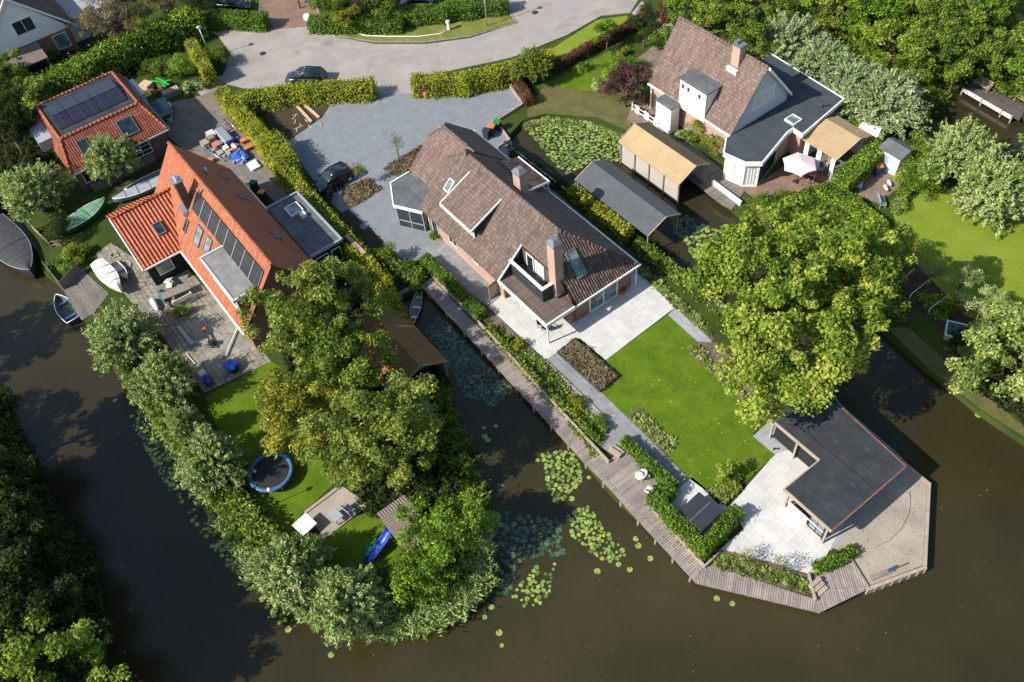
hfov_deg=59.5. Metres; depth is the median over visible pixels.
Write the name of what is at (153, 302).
closed parasol
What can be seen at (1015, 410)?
undergrowth
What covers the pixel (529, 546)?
lily pads
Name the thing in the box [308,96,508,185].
fallen leaves
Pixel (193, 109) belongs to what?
yard
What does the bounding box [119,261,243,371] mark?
fallen leaves
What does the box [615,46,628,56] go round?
shrub
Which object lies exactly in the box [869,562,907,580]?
rubbish planks
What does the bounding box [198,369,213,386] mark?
toy tractor
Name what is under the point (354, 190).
bed plants
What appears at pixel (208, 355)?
concrete terrace
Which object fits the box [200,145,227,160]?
ladder
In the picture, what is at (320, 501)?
retaining board
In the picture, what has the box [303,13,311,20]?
rubble bag
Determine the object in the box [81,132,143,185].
willow tree
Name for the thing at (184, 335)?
metal length
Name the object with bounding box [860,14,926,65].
bank tree
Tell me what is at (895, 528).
fallen leaves
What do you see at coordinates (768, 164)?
glass door
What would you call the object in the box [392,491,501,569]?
locust tree
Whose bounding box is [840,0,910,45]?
bank tree
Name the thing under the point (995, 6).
bank tree
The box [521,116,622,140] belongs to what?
reeds
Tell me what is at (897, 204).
shrub
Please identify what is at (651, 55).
front path
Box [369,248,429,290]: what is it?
hedge
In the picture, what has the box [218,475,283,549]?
shrub
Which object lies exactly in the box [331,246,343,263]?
window
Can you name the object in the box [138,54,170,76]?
shrub
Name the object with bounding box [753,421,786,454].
stone pad
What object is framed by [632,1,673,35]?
sidewalk
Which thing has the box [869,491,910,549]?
hose
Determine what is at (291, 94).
hedge
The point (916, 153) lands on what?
shrub
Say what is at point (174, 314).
plant pot
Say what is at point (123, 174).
fence
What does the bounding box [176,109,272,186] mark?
yard slabs
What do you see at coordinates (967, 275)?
fruit tree
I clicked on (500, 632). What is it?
lily pad
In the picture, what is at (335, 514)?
table
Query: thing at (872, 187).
brick terrace
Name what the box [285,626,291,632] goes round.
lily pad
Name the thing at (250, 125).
hedge
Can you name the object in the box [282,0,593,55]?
road lane
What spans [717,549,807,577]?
retaining board
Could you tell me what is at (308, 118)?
timber beam
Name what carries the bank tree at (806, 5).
on the ground at (98, 232)
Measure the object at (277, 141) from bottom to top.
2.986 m
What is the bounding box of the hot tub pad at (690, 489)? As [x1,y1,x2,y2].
[668,477,728,534]
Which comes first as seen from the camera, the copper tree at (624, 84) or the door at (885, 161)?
the door at (885, 161)
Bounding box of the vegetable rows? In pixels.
[915,291,958,320]
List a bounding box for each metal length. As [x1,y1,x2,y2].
[177,326,193,344]
[225,328,238,356]
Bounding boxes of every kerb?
[337,9,517,42]
[431,12,629,74]
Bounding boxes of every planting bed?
[340,210,362,229]
[341,177,381,207]
[357,226,383,250]
[382,145,420,176]
[481,307,600,447]
[626,406,678,455]
[634,266,714,340]
[687,341,777,420]
[710,554,812,596]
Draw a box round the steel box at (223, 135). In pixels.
[214,126,234,146]
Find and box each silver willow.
[752,8,823,63]
[787,31,859,83]
[821,46,889,122]
[834,65,933,141]
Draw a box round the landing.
[62,271,108,320]
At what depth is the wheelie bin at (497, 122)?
87.37 m
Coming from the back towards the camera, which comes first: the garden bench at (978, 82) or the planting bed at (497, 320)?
the garden bench at (978, 82)
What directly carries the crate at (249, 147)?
on the yard at (193, 109)
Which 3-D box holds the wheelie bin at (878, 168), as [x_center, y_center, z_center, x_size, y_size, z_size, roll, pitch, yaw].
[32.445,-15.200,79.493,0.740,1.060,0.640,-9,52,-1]
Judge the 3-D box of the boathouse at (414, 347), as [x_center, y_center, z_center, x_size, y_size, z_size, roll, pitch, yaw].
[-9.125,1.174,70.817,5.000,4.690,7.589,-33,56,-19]
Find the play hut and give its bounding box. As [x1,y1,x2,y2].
[376,495,430,553]
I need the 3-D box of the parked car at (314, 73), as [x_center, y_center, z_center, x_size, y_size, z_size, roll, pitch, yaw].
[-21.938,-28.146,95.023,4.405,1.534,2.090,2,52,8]
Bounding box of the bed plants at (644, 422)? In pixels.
[629,408,677,452]
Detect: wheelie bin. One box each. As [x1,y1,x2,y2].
[248,179,258,191]
[257,189,267,200]
[482,127,490,140]
[487,123,495,135]
[493,118,501,131]
[874,162,883,176]
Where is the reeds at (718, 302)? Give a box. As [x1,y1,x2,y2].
[689,292,779,351]
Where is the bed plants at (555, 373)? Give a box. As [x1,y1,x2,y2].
[507,332,608,442]
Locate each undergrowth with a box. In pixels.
[0,47,166,209]
[0,395,107,681]
[114,350,269,558]
[274,276,467,518]
[319,546,476,614]
[507,144,646,251]
[678,0,931,133]
[714,310,794,398]
[765,184,907,323]
[832,0,1023,101]
[946,318,1023,425]
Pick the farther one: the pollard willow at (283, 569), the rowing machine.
the rowing machine
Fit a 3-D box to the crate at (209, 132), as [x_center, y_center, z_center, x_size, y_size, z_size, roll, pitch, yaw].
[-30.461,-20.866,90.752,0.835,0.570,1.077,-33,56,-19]
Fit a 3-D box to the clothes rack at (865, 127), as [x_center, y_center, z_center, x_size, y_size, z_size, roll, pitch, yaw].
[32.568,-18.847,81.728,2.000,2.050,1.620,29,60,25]
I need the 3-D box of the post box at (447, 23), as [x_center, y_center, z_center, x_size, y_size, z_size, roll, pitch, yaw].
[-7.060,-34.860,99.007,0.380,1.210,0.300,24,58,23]
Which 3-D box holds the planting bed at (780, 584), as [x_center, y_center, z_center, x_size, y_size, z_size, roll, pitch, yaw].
[16.268,14.970,58.029,6.814,0.020,1.478,13,54,15]
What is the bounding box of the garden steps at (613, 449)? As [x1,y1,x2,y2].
[608,444,624,457]
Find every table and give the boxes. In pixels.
[161,282,190,303]
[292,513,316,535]
[327,507,343,524]
[797,172,815,183]
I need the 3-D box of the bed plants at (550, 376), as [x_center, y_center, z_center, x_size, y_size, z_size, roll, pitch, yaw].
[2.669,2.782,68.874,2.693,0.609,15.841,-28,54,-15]
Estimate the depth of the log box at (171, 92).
95.68 m
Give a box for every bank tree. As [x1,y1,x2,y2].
[794,0,835,16]
[805,0,858,29]
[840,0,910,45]
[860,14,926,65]
[882,0,936,27]
[890,18,959,82]
[906,0,987,43]
[935,11,1018,78]
[943,49,977,94]
[960,0,1015,24]
[1001,50,1023,87]
[1004,21,1023,57]
[1016,133,1023,161]
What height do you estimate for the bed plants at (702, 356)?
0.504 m
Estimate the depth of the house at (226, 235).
76.10 m
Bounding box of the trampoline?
[247,452,294,494]
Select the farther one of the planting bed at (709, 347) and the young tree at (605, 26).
the young tree at (605, 26)
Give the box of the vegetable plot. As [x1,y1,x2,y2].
[900,266,975,331]
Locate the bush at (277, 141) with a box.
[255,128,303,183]
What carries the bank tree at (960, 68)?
on the bank ground at (956, 86)
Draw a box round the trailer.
[150,97,172,121]
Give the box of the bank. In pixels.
[888,327,1023,435]
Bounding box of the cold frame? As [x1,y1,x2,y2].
[943,320,970,340]
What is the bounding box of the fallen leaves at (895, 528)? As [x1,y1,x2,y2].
[852,482,923,571]
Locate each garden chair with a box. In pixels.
[817,163,826,171]
[822,158,830,168]
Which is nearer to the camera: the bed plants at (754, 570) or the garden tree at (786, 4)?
the bed plants at (754, 570)
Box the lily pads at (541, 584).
[511,563,555,607]
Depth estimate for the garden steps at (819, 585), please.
56.86 m
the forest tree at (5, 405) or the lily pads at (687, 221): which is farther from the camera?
the lily pads at (687, 221)
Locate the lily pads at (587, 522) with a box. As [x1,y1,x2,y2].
[567,505,625,562]
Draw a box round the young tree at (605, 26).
[592,18,618,50]
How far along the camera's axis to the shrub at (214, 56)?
97.55 m
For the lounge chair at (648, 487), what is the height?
0.897 m
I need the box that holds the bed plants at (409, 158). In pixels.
[383,142,423,175]
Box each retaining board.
[304,486,341,513]
[323,505,365,539]
[397,282,421,300]
[431,274,609,463]
[497,85,523,148]
[509,146,565,189]
[545,185,625,251]
[546,360,600,412]
[645,501,720,568]
[711,180,741,205]
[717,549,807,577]
[807,572,816,601]
[810,558,852,574]
[833,394,903,461]
[852,560,869,588]
[865,460,930,594]
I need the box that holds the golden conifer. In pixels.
[131,0,148,23]
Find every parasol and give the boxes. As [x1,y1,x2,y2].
[149,298,160,314]
[157,289,166,305]
[783,152,815,183]
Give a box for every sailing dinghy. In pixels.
[112,176,158,202]
[124,169,160,189]
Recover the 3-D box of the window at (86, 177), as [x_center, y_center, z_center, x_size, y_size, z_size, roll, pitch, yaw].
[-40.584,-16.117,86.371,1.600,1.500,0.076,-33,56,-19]
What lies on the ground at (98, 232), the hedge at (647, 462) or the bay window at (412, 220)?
the hedge at (647, 462)
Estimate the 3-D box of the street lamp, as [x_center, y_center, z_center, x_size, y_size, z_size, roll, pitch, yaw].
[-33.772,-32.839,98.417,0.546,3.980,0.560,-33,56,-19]
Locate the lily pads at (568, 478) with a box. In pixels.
[541,449,582,503]
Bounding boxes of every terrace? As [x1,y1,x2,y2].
[96,243,270,392]
[189,303,252,367]
[720,450,843,573]
[744,166,828,196]
[853,170,902,203]
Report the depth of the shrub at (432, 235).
79.06 m
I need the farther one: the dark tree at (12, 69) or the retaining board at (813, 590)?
the dark tree at (12, 69)
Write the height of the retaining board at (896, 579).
0.720 m
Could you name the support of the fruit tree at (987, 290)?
on the side lawn at (948, 238)
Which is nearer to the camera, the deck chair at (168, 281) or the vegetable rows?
the vegetable rows
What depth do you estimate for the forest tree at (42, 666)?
52.09 m
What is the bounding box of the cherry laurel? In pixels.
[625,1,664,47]
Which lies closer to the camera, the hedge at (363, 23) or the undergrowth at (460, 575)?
the undergrowth at (460, 575)
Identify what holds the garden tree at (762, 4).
on the ground at (98, 232)
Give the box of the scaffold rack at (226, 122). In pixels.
[217,114,236,132]
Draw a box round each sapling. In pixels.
[351,162,366,184]
[390,132,406,157]
[730,545,760,569]
[771,554,790,574]
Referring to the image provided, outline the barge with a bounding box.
[0,213,35,278]
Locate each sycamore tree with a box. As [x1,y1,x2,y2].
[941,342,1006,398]
[944,298,1023,403]
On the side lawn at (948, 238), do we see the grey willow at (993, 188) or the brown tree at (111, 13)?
the grey willow at (993, 188)
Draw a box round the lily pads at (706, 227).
[683,224,717,261]
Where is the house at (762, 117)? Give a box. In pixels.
[647,15,844,186]
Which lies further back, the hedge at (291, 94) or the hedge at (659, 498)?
the hedge at (291, 94)
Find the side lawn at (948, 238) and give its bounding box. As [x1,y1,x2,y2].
[893,192,1023,319]
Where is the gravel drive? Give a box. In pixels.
[284,87,520,261]
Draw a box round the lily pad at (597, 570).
[594,568,600,573]
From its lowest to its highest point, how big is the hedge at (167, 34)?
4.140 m
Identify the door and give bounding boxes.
[526,252,534,273]
[534,260,544,282]
[589,281,617,312]
[757,150,775,183]
[882,152,890,171]
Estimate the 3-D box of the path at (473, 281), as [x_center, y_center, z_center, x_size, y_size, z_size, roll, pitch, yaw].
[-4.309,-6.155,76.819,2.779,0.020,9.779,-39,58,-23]
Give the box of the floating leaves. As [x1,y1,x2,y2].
[33,348,991,671]
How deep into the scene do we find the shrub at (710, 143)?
82.45 m
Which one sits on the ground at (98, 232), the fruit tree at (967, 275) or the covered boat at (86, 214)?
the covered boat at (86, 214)
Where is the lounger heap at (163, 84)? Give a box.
[150,77,170,89]
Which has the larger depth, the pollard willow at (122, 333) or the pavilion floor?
the pollard willow at (122, 333)
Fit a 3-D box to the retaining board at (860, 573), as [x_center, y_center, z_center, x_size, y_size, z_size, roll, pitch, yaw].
[22.305,14.890,57.395,0.100,0.160,2.190,-17,52,-8]
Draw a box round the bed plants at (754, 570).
[713,552,808,593]
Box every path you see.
[421,237,500,306]
[547,352,688,487]
[637,47,662,71]
[668,308,711,341]
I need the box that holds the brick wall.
[345,234,366,256]
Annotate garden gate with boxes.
[488,280,498,298]
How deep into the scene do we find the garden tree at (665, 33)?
89.15 m
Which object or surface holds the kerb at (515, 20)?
on the verge
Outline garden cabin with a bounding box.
[802,116,871,176]
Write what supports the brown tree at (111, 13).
on the ground at (98, 232)
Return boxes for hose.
[358,30,448,36]
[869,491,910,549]
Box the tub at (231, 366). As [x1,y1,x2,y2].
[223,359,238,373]
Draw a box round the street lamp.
[196,25,208,52]
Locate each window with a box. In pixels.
[10,15,36,36]
[52,31,71,50]
[81,170,98,182]
[135,141,152,157]
[155,259,174,275]
[315,252,329,266]
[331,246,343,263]
[396,208,429,231]
[431,220,439,237]
[448,236,457,248]
[752,83,775,110]
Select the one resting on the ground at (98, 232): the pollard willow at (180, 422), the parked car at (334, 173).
the pollard willow at (180, 422)
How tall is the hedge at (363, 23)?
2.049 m
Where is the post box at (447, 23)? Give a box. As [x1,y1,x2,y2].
[445,20,449,30]
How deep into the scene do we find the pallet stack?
96.82 m
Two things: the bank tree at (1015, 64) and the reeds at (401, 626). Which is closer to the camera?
the reeds at (401, 626)
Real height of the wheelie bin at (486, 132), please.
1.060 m
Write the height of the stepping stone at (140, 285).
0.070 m
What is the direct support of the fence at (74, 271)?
on the landing
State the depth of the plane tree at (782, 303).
59.32 m
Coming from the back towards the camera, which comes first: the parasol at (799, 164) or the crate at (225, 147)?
the crate at (225, 147)
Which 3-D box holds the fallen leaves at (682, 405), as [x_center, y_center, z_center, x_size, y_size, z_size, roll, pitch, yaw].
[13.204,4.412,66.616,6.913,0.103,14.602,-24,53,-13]
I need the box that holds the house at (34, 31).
[0,0,123,76]
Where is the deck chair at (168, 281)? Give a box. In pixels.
[163,277,172,287]
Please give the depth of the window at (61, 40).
101.30 m
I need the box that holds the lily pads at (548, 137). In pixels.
[525,121,619,174]
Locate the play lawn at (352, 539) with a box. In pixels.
[318,512,400,573]
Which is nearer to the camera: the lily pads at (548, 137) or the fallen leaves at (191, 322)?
the fallen leaves at (191, 322)
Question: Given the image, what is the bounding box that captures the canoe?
[410,290,421,324]
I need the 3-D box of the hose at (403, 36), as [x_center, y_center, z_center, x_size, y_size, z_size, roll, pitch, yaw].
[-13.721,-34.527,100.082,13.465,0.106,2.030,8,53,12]
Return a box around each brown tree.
[65,9,109,45]
[79,0,141,43]
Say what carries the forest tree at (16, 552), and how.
on the forest ground at (99, 602)
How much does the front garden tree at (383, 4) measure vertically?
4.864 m
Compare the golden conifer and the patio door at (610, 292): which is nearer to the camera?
the patio door at (610, 292)
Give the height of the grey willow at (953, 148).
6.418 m
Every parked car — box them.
[213,0,251,11]
[284,66,326,83]
[312,161,354,193]
[399,0,433,7]
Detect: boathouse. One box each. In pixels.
[349,305,448,387]
[575,159,680,243]
[618,122,710,204]
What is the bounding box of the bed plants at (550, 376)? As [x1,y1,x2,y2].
[484,317,609,458]
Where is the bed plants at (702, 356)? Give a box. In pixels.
[687,344,769,409]
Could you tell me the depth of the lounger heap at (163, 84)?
96.68 m
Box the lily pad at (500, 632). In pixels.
[496,629,502,635]
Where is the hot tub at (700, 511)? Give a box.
[679,492,721,534]
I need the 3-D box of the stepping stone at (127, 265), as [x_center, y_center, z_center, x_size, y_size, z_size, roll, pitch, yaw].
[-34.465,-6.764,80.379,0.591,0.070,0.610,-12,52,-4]
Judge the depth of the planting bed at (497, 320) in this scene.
72.39 m
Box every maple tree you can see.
[234,256,388,376]
[289,313,399,393]
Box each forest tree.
[0,383,23,447]
[0,439,31,534]
[0,442,26,498]
[0,485,84,632]
[0,489,61,544]
[0,562,114,679]
[0,607,132,681]
[7,535,67,617]
[8,599,100,681]
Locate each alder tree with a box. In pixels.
[296,368,444,490]
[316,435,380,491]
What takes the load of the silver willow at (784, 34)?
on the ground at (98, 232)
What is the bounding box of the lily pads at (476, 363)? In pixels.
[426,318,511,406]
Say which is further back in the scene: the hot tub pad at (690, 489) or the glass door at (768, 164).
the glass door at (768, 164)
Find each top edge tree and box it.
[139,0,177,17]
[179,0,215,10]
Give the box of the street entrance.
[260,0,317,29]
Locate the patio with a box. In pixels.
[489,271,673,359]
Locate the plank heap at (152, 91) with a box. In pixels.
[146,88,158,94]
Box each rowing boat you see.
[54,294,80,325]
[111,261,127,279]
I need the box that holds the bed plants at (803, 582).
[713,551,811,596]
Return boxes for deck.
[668,135,745,209]
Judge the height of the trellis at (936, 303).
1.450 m
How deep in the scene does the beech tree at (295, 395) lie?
61.28 m
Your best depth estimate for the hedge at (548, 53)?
92.79 m
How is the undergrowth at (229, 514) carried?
on the ground at (98, 232)
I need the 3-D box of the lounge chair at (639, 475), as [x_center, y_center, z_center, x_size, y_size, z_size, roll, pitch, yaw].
[9.034,9.345,62.608,0.880,0.897,0.878,24,58,23]
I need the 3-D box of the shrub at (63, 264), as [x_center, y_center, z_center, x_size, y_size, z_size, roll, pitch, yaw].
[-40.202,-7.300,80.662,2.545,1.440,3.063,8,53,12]
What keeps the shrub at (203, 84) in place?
on the ground at (98, 232)
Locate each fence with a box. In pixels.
[29,223,65,246]
[58,263,81,289]
[90,153,156,192]
[322,179,343,206]
[632,102,660,127]
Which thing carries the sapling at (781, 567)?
on the planting bed at (780, 584)
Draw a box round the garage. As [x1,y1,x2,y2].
[29,71,169,191]
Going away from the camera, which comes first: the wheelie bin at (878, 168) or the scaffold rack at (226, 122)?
the wheelie bin at (878, 168)
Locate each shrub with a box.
[39,212,73,247]
[45,49,61,60]
[45,249,75,273]
[60,242,91,264]
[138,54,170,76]
[163,53,196,78]
[180,80,199,96]
[195,80,213,88]
[206,45,233,66]
[375,240,398,264]
[399,256,427,272]
[428,230,440,239]
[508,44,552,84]
[512,336,527,352]
[568,393,587,417]
[575,61,592,72]
[587,413,614,434]
[591,77,607,91]
[599,56,621,81]
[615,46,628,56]
[618,55,646,67]
[672,129,686,138]
[682,119,704,139]
[683,130,697,142]
[700,133,724,155]
[713,458,740,485]
[743,188,793,227]
[848,118,887,142]
[890,195,908,215]
[891,154,949,194]
[892,172,930,198]
[909,129,936,170]
[949,296,977,313]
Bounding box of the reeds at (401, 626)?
[276,560,501,646]
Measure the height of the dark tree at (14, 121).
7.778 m
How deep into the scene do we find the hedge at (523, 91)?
89.90 m
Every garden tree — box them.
[307,0,364,13]
[330,0,360,31]
[344,0,375,13]
[360,0,396,17]
[646,25,672,49]
[662,0,708,27]
[688,0,733,33]
[708,0,739,23]
[709,0,757,43]
[728,19,779,58]
[733,0,778,19]
[761,0,797,24]
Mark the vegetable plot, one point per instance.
(913, 283)
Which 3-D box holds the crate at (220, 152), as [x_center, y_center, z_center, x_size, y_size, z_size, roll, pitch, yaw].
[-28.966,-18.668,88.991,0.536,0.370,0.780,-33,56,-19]
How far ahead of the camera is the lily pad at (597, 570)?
59.56 m
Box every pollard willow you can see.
[86,298,170,376]
[122,345,199,412]
[161,403,205,443]
[171,422,252,504]
[237,528,336,617]
[308,562,395,650]
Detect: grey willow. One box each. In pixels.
[916,113,1009,183]
[946,140,1023,239]
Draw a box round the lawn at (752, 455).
[601,315,773,503]
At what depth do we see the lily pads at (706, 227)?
77.64 m
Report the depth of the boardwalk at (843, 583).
56.98 m
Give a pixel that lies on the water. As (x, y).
(202, 614)
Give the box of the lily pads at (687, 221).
[671,215,695,238]
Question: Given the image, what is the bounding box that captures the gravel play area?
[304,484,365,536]
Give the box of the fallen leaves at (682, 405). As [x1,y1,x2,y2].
[618,327,745,475]
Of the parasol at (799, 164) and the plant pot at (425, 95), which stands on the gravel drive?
the plant pot at (425, 95)
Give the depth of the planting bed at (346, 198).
83.63 m
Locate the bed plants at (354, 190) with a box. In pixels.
[342,178,383,205]
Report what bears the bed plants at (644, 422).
on the planting bed at (645, 432)
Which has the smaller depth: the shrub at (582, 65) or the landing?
the landing
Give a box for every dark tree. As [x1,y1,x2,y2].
[0,47,29,93]
[0,83,37,162]
[12,75,50,107]
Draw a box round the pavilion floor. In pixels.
[786,405,902,550]
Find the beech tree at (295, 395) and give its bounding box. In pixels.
[253,366,345,465]
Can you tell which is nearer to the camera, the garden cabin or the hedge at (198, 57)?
the garden cabin
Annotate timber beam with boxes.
[296,105,312,122]
[303,104,320,118]
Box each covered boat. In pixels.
[63,196,107,233]
[90,258,121,292]
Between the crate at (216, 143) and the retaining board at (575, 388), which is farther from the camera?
the crate at (216, 143)
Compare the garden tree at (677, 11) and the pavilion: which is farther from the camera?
the garden tree at (677, 11)
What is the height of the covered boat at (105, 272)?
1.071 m
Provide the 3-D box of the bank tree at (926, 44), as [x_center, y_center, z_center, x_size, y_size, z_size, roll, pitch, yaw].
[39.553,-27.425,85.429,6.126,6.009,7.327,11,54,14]
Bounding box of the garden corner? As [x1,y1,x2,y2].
[527,85,635,129]
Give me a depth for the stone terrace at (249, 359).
76.42 m
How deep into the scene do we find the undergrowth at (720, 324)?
68.64 m
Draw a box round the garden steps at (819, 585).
[808,576,827,596]
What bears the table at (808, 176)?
on the brick terrace at (781, 179)
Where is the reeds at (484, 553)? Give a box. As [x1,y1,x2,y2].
[451,487,502,595]
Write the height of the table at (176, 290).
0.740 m
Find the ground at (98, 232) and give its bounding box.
[0,0,1023,597]
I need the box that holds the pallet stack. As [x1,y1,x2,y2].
[139,79,154,90]
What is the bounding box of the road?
[196,0,637,94]
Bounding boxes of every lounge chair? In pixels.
[634,469,647,481]
[644,485,653,492]
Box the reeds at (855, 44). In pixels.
[808,13,953,107]
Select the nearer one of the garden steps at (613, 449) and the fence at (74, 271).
the garden steps at (613, 449)
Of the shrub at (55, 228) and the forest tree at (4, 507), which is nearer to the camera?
the forest tree at (4, 507)
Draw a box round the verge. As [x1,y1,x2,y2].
[339,14,514,40]
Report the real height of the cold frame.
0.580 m
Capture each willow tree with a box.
[0,158,73,222]
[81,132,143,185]
[375,374,434,445]
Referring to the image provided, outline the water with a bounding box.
[0,0,1023,681]
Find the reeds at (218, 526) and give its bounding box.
[81,319,288,614]
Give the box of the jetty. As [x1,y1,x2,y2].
[960,82,1023,122]
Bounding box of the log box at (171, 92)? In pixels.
[161,85,181,99]
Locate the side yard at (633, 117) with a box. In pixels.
[627,100,663,131]
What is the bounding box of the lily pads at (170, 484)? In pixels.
[130,410,250,587]
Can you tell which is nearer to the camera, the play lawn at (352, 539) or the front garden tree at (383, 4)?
the play lawn at (352, 539)
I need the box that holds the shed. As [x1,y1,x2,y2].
[878,137,914,175]
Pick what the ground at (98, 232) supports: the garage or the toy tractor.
the garage
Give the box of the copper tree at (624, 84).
[598,59,652,107]
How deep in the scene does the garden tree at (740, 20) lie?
89.28 m
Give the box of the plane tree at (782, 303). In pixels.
[681,192,918,429]
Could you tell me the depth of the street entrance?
104.40 m
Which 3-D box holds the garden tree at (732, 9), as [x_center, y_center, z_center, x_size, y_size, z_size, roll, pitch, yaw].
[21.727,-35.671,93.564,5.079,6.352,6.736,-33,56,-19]
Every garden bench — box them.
[172,291,193,306]
[339,502,355,516]
[877,192,886,208]
[973,74,993,92]
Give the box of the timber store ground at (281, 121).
[262,104,328,139]
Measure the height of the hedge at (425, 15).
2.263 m
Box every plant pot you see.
[165,305,182,317]
[173,303,190,315]
[418,82,429,98]
[619,287,625,294]
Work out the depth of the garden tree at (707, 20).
89.96 m
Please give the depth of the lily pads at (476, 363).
70.94 m
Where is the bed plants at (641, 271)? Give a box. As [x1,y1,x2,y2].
[635,264,712,337]
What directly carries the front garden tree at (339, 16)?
on the verge
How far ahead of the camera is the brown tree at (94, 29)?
100.34 m
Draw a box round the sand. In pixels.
[834,468,926,585]
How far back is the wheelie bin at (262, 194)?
83.82 m
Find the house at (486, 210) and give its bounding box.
[390,122,640,343]
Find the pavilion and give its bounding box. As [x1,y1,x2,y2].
[768,400,906,543]
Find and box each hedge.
[19,0,211,111]
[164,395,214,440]
[183,37,220,88]
[192,8,272,32]
[213,85,410,320]
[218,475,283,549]
[234,76,379,113]
[306,12,405,35]
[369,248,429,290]
[376,289,417,328]
[380,0,511,28]
[408,59,522,99]
[418,252,486,320]
[482,323,605,447]
[507,46,555,78]
[512,76,534,108]
[548,6,654,75]
[566,181,634,245]
[619,434,680,491]
[632,235,705,302]
[644,478,745,561]
[657,1,669,23]
[811,543,859,576]
[814,180,900,256]
[829,137,883,193]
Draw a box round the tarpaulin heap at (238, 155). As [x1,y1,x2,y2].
[231,148,249,162]
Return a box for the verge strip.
[550,16,627,58]
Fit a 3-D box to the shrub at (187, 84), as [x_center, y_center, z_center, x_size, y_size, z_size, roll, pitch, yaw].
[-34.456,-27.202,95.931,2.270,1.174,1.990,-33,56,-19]
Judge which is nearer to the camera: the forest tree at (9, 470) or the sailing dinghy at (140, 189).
the forest tree at (9, 470)
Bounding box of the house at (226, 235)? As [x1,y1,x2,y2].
[106,141,345,351]
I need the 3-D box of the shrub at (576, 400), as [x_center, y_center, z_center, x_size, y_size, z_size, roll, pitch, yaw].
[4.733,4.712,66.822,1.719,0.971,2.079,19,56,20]
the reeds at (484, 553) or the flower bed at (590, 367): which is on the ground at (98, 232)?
the flower bed at (590, 367)
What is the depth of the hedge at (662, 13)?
96.66 m
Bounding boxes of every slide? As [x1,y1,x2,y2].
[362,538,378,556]
[363,527,393,565]
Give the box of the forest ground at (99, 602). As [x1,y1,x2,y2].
[0,389,107,681]
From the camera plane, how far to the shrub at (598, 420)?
65.47 m
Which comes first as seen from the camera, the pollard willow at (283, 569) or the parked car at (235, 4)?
the pollard willow at (283, 569)
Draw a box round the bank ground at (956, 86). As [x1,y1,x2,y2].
[813,0,1023,121]
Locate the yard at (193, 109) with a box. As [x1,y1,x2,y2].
[167,84,346,266]
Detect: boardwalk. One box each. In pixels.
[422,278,703,582]
[696,566,817,612]
[811,561,866,612]
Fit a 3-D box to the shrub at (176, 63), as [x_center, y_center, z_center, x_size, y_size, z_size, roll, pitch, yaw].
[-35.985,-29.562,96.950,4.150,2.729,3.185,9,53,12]
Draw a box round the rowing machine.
[201,327,215,347]
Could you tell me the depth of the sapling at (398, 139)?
84.91 m
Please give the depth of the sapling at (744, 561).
57.57 m
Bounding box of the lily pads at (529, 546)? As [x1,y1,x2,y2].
[472,467,565,595]
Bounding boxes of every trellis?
[907,278,930,304]
[925,294,948,319]
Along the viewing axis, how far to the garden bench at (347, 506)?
62.83 m
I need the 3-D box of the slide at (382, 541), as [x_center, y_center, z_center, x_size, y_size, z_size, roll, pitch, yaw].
[-9.044,13.901,60.521,0.630,1.582,2.577,33,62,27]
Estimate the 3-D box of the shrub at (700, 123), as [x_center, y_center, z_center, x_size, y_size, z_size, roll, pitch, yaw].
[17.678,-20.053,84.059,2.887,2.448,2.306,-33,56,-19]
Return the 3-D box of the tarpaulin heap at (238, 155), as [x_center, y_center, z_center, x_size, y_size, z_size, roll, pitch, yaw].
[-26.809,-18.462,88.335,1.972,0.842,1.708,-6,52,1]
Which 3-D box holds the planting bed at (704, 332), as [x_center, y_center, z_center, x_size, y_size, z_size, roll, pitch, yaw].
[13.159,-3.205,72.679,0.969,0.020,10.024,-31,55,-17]
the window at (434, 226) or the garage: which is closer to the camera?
the window at (434, 226)
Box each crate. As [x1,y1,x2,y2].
[199,138,210,149]
[205,129,217,137]
[207,134,215,142]
[211,140,221,150]
[216,149,223,156]
[222,144,228,150]
[225,150,230,157]
[240,136,249,143]
[243,143,255,151]
[246,159,261,171]
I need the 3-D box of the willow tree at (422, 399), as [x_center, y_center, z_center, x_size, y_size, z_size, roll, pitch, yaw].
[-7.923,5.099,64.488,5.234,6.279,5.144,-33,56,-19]
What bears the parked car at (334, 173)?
on the gravel drive
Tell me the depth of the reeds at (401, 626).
57.60 m
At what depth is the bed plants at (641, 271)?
72.78 m
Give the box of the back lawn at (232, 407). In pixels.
[205,361,335,534]
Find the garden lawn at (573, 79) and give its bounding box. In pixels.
[547,51,614,91]
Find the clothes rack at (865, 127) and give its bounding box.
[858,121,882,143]
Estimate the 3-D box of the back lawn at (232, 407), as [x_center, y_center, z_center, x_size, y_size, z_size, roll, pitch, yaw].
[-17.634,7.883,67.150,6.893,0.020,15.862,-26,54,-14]
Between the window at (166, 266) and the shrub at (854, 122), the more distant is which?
the shrub at (854, 122)
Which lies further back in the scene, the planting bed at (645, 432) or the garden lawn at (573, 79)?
the garden lawn at (573, 79)
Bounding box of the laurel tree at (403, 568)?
[386,544,458,607]
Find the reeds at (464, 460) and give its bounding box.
[425,367,504,514]
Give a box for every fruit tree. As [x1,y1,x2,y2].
[886,232,925,268]
[909,258,948,286]
[940,262,986,298]
[959,284,1014,318]

